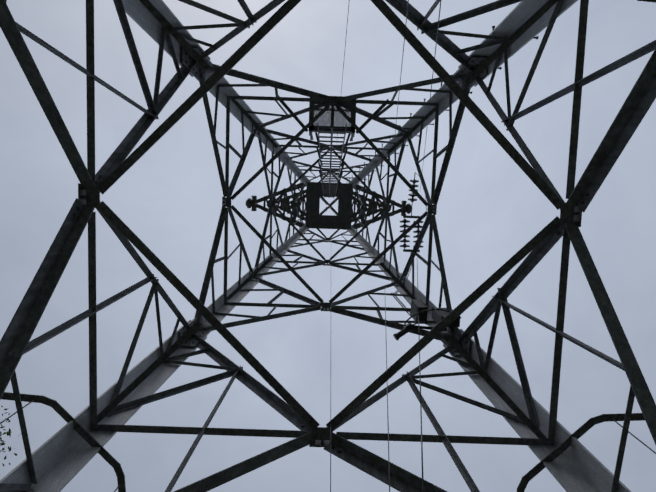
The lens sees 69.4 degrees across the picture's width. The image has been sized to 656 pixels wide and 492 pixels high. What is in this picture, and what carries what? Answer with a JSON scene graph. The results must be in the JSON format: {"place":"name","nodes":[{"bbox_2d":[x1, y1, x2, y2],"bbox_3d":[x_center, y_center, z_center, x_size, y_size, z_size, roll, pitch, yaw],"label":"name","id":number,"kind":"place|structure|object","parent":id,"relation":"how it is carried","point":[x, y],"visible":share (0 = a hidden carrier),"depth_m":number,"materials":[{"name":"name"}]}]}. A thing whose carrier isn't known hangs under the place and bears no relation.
{"place":"outdoors","nodes":[
{"label":"outdoors","id":0,"kind":"place"},
{"bbox_2d":[0,406,18,465],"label":"tree","id":1,"kind":"object","parent":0,"point":[2,443],"visible":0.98,"depth_m":10.83,"materials":[{"name":"green plant"}]},
{"bbox_2d":[0,0,655,491],"label":"sky","id":2,"kind":"structure","parent":0,"point":[488,208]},
{"bbox_2d":[278,95,388,140],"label":"platform","id":3,"kind":"structure","parent":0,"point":[313,128],"depth_m":6.89,"materials":[{"name":"metal"}]},
{"bbox_2d":[314,101,350,126],"bbox_3d":[0.066,-1.924,6.892,0.668,0.009,0.491,2,-85,0],"label":"platform grating","id":4,"kind":"object","parent":3,"relation":"on","point":[335,113],"visible":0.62,"depth_m":6.89,"materials":[{"name":"metal"}]},
{"label":"ground","id":5,"kind":"structure","parent":0,"visible":0},
{"bbox_2d":[0,0,630,491],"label":"tower legs","id":6,"kind":"object","parent":5,"relation":"on","point":[64,454],"visible":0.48,"depth_m":4.36,"materials":[{"name":"grey metal"}]},
{"bbox_2d":[0,0,655,491],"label":"lattice braces","id":7,"kind":"object","parent":6,"relation":"attached to","point":[122,160],"visible":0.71,"depth_m":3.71,"materials":[{"name":"black metal"}]},
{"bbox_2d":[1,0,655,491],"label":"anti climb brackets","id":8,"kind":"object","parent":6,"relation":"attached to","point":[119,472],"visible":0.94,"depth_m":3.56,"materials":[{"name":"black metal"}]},
{"bbox_2d":[0,399,655,491],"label":"anti climb wires","id":9,"kind":"object","parent":8,"relation":"attached to","point":[121,483],"visible":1,"depth_m":3.32,"materials":[{"name":"grey metal"}]},
{"bbox_2d":[246,182,411,228],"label":"cross arms","id":10,"kind":"object","parent":6,"relation":"on","point":[284,202],"visible":0.65,"depth_m":15.35},
{"bbox_2d":[403,174,419,253],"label":"insulator fittings","id":11,"kind":"object","parent":10,"relation":"hanging from","point":[407,250],"visible":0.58,"depth_m":15.36,"materials":[{"name":"metal"}]},
{"bbox_2d":[400,179,423,248],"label":"insulators","id":12,"kind":"object","parent":11,"relation":"attached to","point":[405,221],"visible":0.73,"depth_m":15.25,"materials":[{"name":"black ceramic"}]},
{"bbox_2d":[78,47,581,446],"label":"gusset plates","id":13,"kind":"object","parent":6,"relation":"attached to","point":[92,199],"visible":0.44,"depth_m":5.40,"materials":[{"name":"metal"}]},
{"bbox_2d":[73,51,588,452],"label":"bolts","id":14,"kind":"object","parent":6,"relation":"attached to","point":[304,415],"visible":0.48,"depth_m":5.37,"materials":[{"name":"metal"}]},
{"bbox_2d":[315,122,350,197],"bbox_3d":[0.078,-2.062,14.450,0.678,15.504,1.066,2,-85,0],"label":"ladder","id":15,"kind":"object","parent":6,"relation":"attached to","point":[333,194],"visible":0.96,"depth_m":9.65,"materials":[{"name":"metal"}]},
{"bbox_2d":[330,0,440,491],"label":"wires","id":16,"kind":"object","parent":6,"relation":"attached to","point":[385,303],"visible":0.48,"depth_m":4.16,"materials":[{"name":"grey metal"}]},
{"bbox_2d":[391,264,450,324],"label":"black cables","id":17,"kind":"object","parent":6,"relation":"attached to","point":[408,312],"visible":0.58,"depth_m":6.44,"materials":[{"name":"black rubber"}]},
{"bbox_2d":[393,299,460,340],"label":"splice boxes","id":18,"kind":"object","parent":6,"relation":"attached to","point":[419,305],"visible":0.77,"depth_m":6.14,"materials":[{"name":"black metal"}]},
{"bbox_2d":[349,26,538,187],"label":"step bolts","id":19,"kind":"object","parent":6,"relation":"attached to","point":[500,68],"visible":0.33,"depth_m":7.43,"materials":[{"name":"metal"}]}
]}

